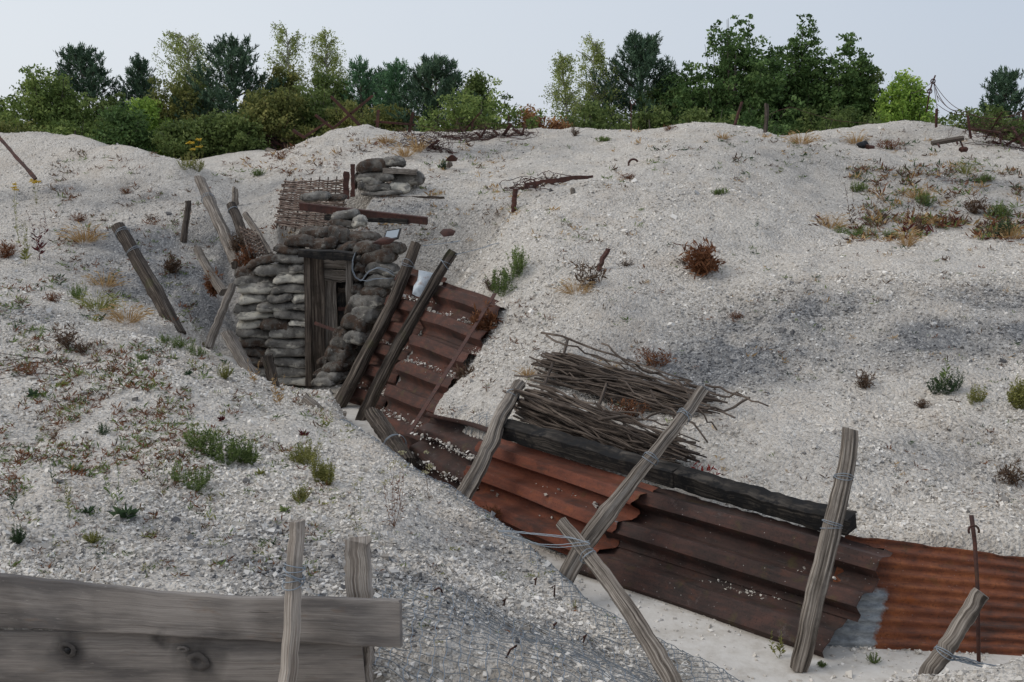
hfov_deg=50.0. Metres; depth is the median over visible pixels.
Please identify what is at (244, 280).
sandbag
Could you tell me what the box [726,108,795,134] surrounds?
bush
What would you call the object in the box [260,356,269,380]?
leaning post
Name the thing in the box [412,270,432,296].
tin scrap
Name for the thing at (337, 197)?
sandbag
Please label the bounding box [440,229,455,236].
rusty fragment
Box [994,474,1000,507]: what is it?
stalk weed
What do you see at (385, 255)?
sandbag
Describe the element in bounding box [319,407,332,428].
stalk weed
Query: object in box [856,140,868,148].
iron scrap
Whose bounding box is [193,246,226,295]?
leaning post
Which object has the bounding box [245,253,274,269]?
sandbag
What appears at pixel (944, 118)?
bush
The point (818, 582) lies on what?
leaning post
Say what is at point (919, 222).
stalk weed
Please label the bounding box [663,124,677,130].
dry bush
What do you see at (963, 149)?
iron block
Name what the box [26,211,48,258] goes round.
stalk weed
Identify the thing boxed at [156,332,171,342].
weed
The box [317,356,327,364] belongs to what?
sandbag
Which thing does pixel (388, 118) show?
bush
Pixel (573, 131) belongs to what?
dry bush
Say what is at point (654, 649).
leaning post
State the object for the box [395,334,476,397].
corrugated sheet
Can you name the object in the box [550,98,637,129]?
bush
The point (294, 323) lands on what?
sandbag
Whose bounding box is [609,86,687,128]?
bush
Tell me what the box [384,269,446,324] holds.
corrugated sheet
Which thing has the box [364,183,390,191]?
sandbag
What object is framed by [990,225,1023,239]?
grass tuft
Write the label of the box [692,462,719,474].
dry bush
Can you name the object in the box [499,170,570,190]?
wire heap
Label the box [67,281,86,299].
weed
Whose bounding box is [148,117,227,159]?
bush
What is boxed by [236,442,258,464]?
weed
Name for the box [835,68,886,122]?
broadleaf tree
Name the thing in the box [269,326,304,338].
sandbag
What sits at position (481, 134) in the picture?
wire entanglement
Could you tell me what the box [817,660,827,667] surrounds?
weed
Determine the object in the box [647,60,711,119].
broadleaf tree
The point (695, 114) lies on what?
bush
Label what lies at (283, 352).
sandbag
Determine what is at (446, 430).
corrugated sheet
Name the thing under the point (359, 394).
corrugated sheet
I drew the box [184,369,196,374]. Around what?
rosette weed
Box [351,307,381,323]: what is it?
sandbag
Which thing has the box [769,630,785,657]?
stalk weed
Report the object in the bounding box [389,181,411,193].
sandbag
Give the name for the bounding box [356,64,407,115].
pine tree
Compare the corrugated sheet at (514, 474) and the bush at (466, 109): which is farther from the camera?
the bush at (466, 109)
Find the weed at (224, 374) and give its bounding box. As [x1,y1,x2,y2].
[216,363,232,378]
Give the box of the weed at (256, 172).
[248,168,266,175]
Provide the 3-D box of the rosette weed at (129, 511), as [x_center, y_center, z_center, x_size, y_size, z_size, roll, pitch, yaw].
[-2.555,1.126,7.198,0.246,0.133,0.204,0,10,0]
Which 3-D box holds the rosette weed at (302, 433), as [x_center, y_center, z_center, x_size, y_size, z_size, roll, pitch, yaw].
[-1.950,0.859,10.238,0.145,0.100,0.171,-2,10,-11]
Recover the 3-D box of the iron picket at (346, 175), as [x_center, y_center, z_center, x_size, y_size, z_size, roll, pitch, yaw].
[-2.735,-2.576,18.133,0.120,0.460,0.042,0,10,0]
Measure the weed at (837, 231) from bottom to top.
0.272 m
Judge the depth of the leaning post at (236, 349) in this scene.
14.05 m
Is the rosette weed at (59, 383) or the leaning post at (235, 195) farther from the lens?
the leaning post at (235, 195)
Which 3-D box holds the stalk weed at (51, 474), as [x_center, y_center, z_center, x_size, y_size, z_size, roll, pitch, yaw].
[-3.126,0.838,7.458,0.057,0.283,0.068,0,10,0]
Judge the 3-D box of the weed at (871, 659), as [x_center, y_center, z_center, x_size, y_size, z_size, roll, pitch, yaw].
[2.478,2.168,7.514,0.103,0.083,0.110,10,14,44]
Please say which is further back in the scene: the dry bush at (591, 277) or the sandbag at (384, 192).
the sandbag at (384, 192)
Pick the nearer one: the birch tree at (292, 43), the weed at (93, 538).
the weed at (93, 538)
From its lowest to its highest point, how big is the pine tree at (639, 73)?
5.456 m
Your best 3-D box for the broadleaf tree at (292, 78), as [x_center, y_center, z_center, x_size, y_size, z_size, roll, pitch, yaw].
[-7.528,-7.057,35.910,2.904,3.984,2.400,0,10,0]
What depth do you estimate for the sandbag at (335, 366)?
15.02 m
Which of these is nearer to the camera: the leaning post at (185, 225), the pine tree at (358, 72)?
the leaning post at (185, 225)
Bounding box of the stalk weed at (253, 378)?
[248,365,259,381]
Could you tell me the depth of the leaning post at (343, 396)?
14.80 m
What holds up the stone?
on the chalk ground
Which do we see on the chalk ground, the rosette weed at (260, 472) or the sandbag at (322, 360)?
the rosette weed at (260, 472)
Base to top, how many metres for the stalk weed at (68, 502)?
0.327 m
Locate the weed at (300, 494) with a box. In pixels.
[290,481,311,502]
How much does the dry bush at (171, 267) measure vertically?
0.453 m
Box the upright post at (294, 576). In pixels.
[278,519,305,681]
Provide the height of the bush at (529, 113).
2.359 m
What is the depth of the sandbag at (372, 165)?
18.58 m
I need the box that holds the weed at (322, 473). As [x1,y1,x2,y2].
[308,451,335,485]
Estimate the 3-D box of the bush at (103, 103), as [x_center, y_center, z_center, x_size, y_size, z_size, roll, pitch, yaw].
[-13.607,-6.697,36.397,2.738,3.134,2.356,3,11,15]
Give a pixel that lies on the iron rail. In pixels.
(329, 209)
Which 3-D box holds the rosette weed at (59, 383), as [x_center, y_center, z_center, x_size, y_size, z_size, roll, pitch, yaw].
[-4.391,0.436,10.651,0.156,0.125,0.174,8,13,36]
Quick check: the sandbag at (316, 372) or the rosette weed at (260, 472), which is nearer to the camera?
the rosette weed at (260, 472)
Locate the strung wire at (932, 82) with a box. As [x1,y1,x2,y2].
[913,81,1021,118]
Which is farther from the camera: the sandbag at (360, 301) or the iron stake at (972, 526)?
the sandbag at (360, 301)
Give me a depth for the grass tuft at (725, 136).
22.07 m
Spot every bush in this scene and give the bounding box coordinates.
[0,118,57,132]
[0,238,21,258]
[7,360,51,375]
[29,119,110,143]
[43,291,63,301]
[52,321,77,350]
[70,211,87,221]
[70,337,93,353]
[76,91,126,133]
[88,97,157,153]
[120,186,133,193]
[125,96,171,156]
[132,73,205,159]
[144,214,158,219]
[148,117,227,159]
[161,250,182,278]
[191,108,273,154]
[203,267,223,297]
[227,229,244,252]
[231,242,257,266]
[233,85,316,149]
[268,80,340,149]
[269,148,290,160]
[311,99,383,135]
[369,103,426,131]
[414,77,546,132]
[453,362,473,383]
[468,299,504,338]
[479,502,505,519]
[480,274,499,290]
[515,104,550,128]
[545,116,572,128]
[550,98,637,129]
[569,126,580,135]
[569,258,610,286]
[608,396,649,417]
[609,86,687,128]
[616,260,632,265]
[618,172,635,178]
[623,104,676,129]
[629,345,675,369]
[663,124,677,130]
[674,106,739,124]
[679,236,725,279]
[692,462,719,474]
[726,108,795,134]
[726,311,743,319]
[785,105,885,134]
[851,365,877,389]
[874,138,904,149]
[913,398,931,408]
[925,112,960,125]
[944,102,1023,143]
[961,194,990,214]
[993,458,1023,486]
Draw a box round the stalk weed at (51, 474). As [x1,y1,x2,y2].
[47,445,55,481]
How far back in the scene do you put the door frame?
15.72 m
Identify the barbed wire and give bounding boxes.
[497,530,590,543]
[502,534,590,547]
[769,107,871,123]
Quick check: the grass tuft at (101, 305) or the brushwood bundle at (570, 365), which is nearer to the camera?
the brushwood bundle at (570, 365)
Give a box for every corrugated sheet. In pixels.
[349,360,398,411]
[371,317,422,367]
[383,381,440,448]
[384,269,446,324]
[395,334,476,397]
[409,412,487,490]
[419,282,504,352]
[463,439,657,554]
[578,547,846,657]
[604,485,892,621]
[826,535,1023,655]
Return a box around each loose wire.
[352,253,395,280]
[455,243,497,254]
[951,655,995,666]
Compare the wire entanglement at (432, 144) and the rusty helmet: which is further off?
the wire entanglement at (432, 144)
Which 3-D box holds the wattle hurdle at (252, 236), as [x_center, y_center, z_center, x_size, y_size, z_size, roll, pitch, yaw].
[-4.084,-1.567,17.291,0.288,0.442,1.071,-5,11,-24]
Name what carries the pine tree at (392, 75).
on the chalk ground
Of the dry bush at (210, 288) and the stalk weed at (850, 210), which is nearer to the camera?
the dry bush at (210, 288)
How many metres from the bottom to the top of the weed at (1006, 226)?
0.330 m
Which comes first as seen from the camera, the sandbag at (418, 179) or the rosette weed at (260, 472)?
the rosette weed at (260, 472)
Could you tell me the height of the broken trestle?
0.278 m
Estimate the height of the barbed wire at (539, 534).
0.145 m
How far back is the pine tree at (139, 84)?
37.74 m
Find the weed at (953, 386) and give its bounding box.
[925,367,964,394]
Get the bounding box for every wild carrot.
[351,477,369,533]
[379,451,410,527]
[421,450,433,499]
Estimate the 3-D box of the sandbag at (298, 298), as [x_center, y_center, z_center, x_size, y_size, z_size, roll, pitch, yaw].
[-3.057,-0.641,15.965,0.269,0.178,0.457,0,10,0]
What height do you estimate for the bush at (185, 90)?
3.383 m
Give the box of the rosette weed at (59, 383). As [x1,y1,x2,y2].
[49,380,69,387]
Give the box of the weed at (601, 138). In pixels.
[595,135,611,141]
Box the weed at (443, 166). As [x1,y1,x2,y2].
[439,159,446,168]
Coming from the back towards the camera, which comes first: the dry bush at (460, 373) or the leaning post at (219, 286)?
the leaning post at (219, 286)
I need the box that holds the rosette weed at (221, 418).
[217,415,228,421]
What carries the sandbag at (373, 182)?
on the sandbag at (379, 187)
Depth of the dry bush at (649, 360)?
11.59 m
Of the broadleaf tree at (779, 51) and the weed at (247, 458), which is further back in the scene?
the broadleaf tree at (779, 51)
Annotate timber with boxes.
[324,214,410,223]
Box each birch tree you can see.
[135,30,231,116]
[263,20,314,93]
[304,26,351,97]
[539,51,592,122]
[569,31,624,123]
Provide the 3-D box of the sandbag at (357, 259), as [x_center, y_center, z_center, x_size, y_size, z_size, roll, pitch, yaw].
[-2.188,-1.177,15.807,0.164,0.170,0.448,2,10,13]
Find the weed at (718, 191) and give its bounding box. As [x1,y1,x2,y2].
[710,187,729,194]
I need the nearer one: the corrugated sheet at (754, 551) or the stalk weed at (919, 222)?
the corrugated sheet at (754, 551)
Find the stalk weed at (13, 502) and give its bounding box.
[7,480,17,509]
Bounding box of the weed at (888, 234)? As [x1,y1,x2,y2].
[882,228,897,237]
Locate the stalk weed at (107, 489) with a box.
[100,457,123,506]
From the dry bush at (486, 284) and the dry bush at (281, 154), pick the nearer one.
the dry bush at (486, 284)
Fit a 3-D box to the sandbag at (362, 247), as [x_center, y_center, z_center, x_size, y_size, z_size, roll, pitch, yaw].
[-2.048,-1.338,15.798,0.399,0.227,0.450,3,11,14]
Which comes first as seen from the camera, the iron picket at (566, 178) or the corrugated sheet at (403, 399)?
the corrugated sheet at (403, 399)
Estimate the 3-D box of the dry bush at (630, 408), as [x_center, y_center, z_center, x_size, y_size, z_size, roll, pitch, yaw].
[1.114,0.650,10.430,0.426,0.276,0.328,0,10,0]
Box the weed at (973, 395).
[965,383,987,404]
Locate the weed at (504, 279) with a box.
[484,244,529,296]
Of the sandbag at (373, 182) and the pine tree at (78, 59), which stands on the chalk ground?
the pine tree at (78, 59)
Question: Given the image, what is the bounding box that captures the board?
[383,168,417,174]
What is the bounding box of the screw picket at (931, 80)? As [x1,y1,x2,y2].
[926,75,935,111]
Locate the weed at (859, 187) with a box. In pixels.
[850,181,868,191]
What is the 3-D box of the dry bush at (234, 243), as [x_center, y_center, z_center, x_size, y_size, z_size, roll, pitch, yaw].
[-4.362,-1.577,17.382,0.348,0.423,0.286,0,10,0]
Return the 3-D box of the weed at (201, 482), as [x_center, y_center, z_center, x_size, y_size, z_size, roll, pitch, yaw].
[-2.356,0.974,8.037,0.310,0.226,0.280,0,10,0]
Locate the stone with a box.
[446,162,452,167]
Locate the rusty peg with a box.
[505,645,516,657]
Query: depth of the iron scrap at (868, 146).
22.33 m
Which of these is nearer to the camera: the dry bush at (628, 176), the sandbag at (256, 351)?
the sandbag at (256, 351)
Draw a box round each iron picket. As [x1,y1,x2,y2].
[343,171,349,198]
[350,164,354,196]
[525,175,592,185]
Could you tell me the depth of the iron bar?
15.46 m
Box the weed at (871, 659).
[866,652,882,663]
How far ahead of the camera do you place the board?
18.54 m
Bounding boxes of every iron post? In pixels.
[733,101,742,124]
[935,108,937,127]
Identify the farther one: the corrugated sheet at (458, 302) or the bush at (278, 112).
the bush at (278, 112)
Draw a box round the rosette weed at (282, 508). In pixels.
[275,505,290,512]
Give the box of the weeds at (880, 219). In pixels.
[0,127,1023,651]
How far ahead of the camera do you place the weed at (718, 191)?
15.43 m
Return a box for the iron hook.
[628,158,637,165]
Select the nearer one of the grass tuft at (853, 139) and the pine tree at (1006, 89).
the grass tuft at (853, 139)
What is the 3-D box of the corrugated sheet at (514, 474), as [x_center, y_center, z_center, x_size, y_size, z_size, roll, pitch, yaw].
[0.291,1.425,9.785,0.498,0.747,2.344,-8,13,-38]
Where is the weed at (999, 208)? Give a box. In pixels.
[987,199,1013,218]
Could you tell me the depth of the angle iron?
18.77 m
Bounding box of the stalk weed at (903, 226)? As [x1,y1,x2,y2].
[900,200,915,234]
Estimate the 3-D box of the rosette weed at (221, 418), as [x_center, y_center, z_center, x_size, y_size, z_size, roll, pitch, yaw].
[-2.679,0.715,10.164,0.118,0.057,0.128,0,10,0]
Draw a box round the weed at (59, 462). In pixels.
[52,458,79,469]
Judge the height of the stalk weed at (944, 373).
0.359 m
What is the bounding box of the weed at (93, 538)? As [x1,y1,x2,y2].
[82,530,103,542]
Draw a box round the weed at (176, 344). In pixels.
[170,336,188,347]
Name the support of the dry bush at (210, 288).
on the chalk ground
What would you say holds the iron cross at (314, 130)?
on the chalk ground
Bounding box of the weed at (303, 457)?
[284,433,322,464]
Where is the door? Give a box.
[324,250,364,383]
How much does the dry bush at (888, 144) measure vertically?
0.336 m
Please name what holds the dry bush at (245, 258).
on the chalk ground
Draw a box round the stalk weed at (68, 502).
[64,472,72,517]
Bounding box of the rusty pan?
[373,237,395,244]
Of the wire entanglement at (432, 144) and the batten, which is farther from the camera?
the wire entanglement at (432, 144)
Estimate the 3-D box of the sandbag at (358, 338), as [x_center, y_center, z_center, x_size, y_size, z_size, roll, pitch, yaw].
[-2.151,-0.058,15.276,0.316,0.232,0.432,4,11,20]
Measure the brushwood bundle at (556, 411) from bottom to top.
0.702 m
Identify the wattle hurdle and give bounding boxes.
[239,225,267,257]
[274,176,346,231]
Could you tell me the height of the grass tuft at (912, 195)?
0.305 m
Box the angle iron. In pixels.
[0,136,36,179]
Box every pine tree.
[44,42,128,126]
[115,52,158,113]
[170,32,293,157]
[332,55,385,116]
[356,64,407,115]
[366,56,420,128]
[384,53,487,131]
[568,29,696,129]
[969,65,1023,127]
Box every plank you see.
[0,573,402,647]
[0,629,365,681]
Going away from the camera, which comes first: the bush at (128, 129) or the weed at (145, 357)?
the weed at (145, 357)
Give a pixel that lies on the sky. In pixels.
(959, 42)
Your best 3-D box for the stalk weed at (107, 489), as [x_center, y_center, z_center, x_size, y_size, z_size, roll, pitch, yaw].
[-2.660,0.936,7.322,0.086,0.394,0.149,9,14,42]
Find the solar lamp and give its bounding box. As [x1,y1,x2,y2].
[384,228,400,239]
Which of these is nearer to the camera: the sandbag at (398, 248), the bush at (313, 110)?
the sandbag at (398, 248)
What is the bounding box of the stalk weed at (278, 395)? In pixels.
[271,373,284,403]
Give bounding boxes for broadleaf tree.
[0,63,104,137]
[0,95,14,122]
[168,71,224,157]
[248,61,311,150]
[309,64,359,114]
[461,68,498,126]
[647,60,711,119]
[659,13,804,134]
[698,32,772,127]
[756,45,793,123]
[772,14,832,131]
[798,32,879,132]
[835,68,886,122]
[872,67,944,123]
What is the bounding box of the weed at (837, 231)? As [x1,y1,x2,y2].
[829,223,876,234]
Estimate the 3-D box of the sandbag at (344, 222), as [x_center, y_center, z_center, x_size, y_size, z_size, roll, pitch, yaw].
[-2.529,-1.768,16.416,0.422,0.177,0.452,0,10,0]
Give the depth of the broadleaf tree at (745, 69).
35.52 m
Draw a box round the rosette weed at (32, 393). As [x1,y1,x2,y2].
[23,388,41,396]
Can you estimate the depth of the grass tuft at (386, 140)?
22.91 m
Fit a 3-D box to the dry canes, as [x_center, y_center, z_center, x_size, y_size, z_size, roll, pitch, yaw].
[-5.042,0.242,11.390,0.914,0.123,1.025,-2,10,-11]
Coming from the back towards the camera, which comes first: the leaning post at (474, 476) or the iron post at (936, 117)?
the iron post at (936, 117)
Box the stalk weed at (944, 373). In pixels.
[933,358,951,391]
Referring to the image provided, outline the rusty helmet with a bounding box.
[445,155,457,161]
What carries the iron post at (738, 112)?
on the chalk ground
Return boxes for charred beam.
[501,419,856,535]
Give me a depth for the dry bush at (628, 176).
18.98 m
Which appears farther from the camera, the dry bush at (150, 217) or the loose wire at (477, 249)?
the dry bush at (150, 217)
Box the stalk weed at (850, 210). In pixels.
[845,187,856,225]
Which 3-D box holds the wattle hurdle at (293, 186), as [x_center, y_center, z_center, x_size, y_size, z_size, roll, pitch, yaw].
[-3.347,-2.226,18.368,1.242,1.031,0.745,1,10,5]
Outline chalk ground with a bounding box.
[0,120,1023,681]
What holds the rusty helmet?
on the chalk ground
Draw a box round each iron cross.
[292,114,332,138]
[330,95,372,129]
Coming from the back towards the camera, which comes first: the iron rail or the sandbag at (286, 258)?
the iron rail
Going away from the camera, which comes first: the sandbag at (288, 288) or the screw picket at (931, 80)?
the sandbag at (288, 288)
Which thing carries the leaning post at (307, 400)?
on the chalk ground
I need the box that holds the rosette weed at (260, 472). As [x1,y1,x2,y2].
[256,467,268,475]
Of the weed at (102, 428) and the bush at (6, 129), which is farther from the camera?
the bush at (6, 129)
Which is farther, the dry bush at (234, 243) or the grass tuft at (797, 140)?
the grass tuft at (797, 140)
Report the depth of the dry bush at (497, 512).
10.01 m
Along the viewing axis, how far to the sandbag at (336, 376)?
14.99 m
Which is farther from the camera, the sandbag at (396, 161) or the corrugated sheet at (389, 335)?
the sandbag at (396, 161)
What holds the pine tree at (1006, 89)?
on the chalk ground
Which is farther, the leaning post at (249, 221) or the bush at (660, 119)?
the bush at (660, 119)
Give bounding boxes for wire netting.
[313,406,743,681]
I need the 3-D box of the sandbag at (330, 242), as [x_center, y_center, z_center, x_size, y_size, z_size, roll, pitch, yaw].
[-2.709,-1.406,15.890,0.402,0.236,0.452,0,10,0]
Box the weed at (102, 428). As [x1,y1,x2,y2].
[93,422,110,434]
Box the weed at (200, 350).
[185,338,205,356]
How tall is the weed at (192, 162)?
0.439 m
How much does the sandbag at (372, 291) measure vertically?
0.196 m
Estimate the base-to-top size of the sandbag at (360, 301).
0.266 m
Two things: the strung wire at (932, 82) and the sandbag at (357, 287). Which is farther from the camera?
the strung wire at (932, 82)
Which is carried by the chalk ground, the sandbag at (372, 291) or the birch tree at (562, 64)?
the birch tree at (562, 64)
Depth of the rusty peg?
5.70 m
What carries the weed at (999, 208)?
on the chalk ground
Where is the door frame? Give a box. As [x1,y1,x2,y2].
[298,249,356,385]
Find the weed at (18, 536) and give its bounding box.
[9,521,26,543]
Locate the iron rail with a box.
[299,202,427,224]
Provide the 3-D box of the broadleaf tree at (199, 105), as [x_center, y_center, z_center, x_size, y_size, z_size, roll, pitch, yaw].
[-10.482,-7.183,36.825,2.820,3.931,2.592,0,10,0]
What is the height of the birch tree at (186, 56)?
4.980 m
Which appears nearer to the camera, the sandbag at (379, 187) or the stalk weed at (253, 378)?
the stalk weed at (253, 378)
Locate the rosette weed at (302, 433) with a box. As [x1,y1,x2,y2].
[298,429,309,436]
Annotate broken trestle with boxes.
[931,136,964,147]
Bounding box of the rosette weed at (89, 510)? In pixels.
[79,505,100,515]
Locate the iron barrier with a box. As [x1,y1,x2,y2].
[375,110,415,131]
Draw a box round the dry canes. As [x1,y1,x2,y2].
[0,353,72,378]
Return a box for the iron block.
[959,146,967,151]
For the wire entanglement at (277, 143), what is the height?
1.093 m
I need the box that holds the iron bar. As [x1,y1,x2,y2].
[314,321,334,330]
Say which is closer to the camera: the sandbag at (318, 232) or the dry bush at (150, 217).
the sandbag at (318, 232)
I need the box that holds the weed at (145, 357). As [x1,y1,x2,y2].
[136,352,148,360]
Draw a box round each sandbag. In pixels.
[233,275,275,286]
[233,302,259,315]
[234,266,257,277]
[235,328,269,338]
[236,319,262,329]
[237,282,275,294]
[237,311,273,320]
[238,294,269,304]
[239,337,267,347]
[243,346,266,357]
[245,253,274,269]
[249,356,273,366]
[253,263,289,276]
[254,365,275,375]
[256,301,287,312]
[259,317,290,330]
[265,337,304,348]
[265,347,304,357]
[266,293,294,303]
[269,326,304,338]
[270,283,303,293]
[271,253,303,263]
[272,243,305,254]
[272,273,303,284]
[272,310,304,320]
[273,357,304,367]
[276,366,313,377]
[278,377,304,385]
[284,234,314,246]
[285,301,304,310]
[288,264,303,273]
[288,320,304,326]
[291,293,303,303]
[299,226,328,237]
[300,191,330,201]
[309,236,338,249]
[311,377,343,387]
[313,368,320,375]
[316,371,348,381]
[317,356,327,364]
[321,360,353,372]
[324,345,357,362]
[327,219,352,228]
[327,225,349,243]
[328,193,347,200]
[329,335,357,349]
[331,208,359,219]
[333,326,351,336]
[335,240,356,250]
[340,312,374,332]
[343,330,370,345]
[344,303,352,313]
[347,230,381,241]
[348,293,385,309]
[350,281,364,293]
[351,214,367,228]
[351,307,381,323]
[353,240,380,255]
[353,254,361,264]
[353,271,372,281]
[354,262,366,273]
[355,172,357,189]
[355,172,394,182]
[356,158,386,173]
[357,179,365,190]
[360,248,398,264]
[360,285,390,297]
[361,189,401,196]
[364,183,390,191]
[364,274,394,288]
[365,262,399,276]
[366,179,384,184]
[381,241,407,254]
[383,155,405,167]
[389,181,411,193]
[391,171,424,185]
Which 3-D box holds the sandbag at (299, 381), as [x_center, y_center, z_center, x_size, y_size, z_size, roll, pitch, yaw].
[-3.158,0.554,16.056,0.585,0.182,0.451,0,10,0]
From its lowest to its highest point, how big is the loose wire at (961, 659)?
0.118 m
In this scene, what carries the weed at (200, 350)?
on the chalk ground
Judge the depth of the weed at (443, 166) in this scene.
21.19 m
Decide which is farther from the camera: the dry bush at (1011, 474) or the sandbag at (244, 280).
the sandbag at (244, 280)
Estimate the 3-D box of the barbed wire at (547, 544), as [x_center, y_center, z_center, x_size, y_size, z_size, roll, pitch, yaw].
[0.192,1.302,7.233,0.067,0.178,0.823,-9,14,-43]
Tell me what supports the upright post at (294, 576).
on the chalk ground
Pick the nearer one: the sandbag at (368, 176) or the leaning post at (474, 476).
the leaning post at (474, 476)
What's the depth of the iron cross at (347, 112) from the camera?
25.62 m
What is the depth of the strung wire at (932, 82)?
24.92 m
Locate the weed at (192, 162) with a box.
[176,150,203,171]
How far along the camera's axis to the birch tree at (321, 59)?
37.28 m
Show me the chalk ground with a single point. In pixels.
(736, 652)
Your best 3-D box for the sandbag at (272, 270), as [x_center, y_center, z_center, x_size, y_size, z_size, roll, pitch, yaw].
[-3.441,-1.040,15.966,0.561,0.193,0.434,0,10,0]
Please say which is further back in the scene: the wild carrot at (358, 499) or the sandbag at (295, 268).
the sandbag at (295, 268)
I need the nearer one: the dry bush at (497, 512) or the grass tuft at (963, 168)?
the dry bush at (497, 512)
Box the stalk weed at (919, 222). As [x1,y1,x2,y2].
[914,196,925,235]
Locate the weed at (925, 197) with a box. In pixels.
[914,189,936,205]
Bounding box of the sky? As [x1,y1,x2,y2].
[0,0,1023,126]
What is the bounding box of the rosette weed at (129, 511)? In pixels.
[107,502,140,521]
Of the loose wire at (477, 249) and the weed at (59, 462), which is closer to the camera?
the weed at (59, 462)
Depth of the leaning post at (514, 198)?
16.05 m
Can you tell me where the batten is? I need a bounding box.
[364,646,373,681]
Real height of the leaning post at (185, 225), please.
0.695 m
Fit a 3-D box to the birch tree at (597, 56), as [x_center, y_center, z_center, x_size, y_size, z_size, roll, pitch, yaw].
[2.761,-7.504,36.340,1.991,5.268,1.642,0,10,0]
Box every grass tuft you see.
[56,221,108,242]
[70,290,126,310]
[81,267,131,287]
[93,300,155,323]
[372,134,400,142]
[388,141,420,157]
[404,134,431,152]
[512,364,540,375]
[552,276,598,294]
[712,131,732,138]
[781,130,820,143]
[809,212,856,228]
[840,130,870,143]
[883,226,924,246]
[898,183,938,198]
[950,159,980,173]
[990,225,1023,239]
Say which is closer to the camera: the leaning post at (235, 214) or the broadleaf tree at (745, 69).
the leaning post at (235, 214)
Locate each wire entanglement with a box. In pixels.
[258,116,296,148]
[388,119,462,153]
[429,112,538,142]
[946,110,1023,151]
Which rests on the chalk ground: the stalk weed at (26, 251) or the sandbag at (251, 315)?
the stalk weed at (26, 251)
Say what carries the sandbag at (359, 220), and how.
on the sandbag at (344, 222)
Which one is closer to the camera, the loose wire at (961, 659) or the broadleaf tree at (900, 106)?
the loose wire at (961, 659)
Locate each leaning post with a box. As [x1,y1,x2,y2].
[111,222,185,334]
[180,200,191,241]
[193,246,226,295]
[194,176,242,269]
[204,283,235,349]
[221,330,261,376]
[227,201,252,255]
[232,186,238,204]
[242,212,272,253]
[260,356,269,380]
[265,353,279,386]
[301,393,325,409]
[334,241,420,408]
[355,249,457,420]
[364,407,416,467]
[457,379,525,499]
[511,188,517,211]
[556,517,682,681]
[559,385,707,582]
[570,187,574,193]
[597,248,610,271]
[790,426,858,672]
[918,587,988,674]
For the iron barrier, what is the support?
on the chalk ground
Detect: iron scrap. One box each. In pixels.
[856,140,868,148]
[865,144,874,148]
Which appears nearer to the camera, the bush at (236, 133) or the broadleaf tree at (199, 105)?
the bush at (236, 133)
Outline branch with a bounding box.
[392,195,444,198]
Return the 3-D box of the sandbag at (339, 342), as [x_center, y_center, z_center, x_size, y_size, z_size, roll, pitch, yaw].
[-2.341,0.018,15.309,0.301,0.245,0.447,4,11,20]
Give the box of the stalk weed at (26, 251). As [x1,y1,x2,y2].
[19,219,32,263]
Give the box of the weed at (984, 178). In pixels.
[974,172,995,183]
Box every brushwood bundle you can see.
[502,374,717,463]
[529,332,768,418]
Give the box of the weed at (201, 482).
[168,459,213,491]
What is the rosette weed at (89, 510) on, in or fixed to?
on the chalk ground
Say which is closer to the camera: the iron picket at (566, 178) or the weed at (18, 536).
the weed at (18, 536)
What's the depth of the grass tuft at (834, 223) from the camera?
18.45 m
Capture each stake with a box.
[344,536,374,664]
[630,99,634,131]
[967,515,980,661]
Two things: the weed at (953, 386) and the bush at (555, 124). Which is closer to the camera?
the weed at (953, 386)
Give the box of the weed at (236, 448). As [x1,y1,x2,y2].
[181,418,257,465]
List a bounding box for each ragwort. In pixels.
[10,182,21,242]
[29,178,40,203]
[185,138,205,166]
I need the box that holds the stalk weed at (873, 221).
[862,195,879,228]
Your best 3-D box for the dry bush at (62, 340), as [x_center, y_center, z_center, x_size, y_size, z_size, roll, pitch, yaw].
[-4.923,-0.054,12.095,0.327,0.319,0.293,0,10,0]
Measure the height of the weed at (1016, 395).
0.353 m
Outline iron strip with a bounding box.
[406,293,496,434]
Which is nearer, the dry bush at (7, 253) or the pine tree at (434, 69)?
the dry bush at (7, 253)
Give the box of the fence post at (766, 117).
[763,103,768,132]
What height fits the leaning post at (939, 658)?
0.615 m
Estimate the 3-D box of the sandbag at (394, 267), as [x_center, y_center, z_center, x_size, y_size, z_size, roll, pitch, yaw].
[-1.840,-1.032,15.646,0.425,0.244,0.435,3,11,14]
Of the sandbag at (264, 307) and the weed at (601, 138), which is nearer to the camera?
the sandbag at (264, 307)
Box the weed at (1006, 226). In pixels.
[992,215,1014,236]
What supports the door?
attached to the door frame
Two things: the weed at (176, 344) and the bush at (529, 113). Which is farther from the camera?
the bush at (529, 113)
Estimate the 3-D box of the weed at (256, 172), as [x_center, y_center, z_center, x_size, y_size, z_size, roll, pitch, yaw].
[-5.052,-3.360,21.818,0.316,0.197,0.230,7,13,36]
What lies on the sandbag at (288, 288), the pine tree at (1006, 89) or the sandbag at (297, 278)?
the sandbag at (297, 278)
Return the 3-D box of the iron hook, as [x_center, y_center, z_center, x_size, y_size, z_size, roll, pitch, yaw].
[2.260,-3.211,19.947,0.324,0.217,0.080,0,10,0]
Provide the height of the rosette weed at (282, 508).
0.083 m
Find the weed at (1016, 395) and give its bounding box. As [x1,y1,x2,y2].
[1006,373,1023,409]
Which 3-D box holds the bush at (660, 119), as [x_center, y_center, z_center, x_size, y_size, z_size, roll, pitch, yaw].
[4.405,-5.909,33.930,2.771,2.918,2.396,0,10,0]
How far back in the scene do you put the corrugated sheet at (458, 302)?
13.73 m

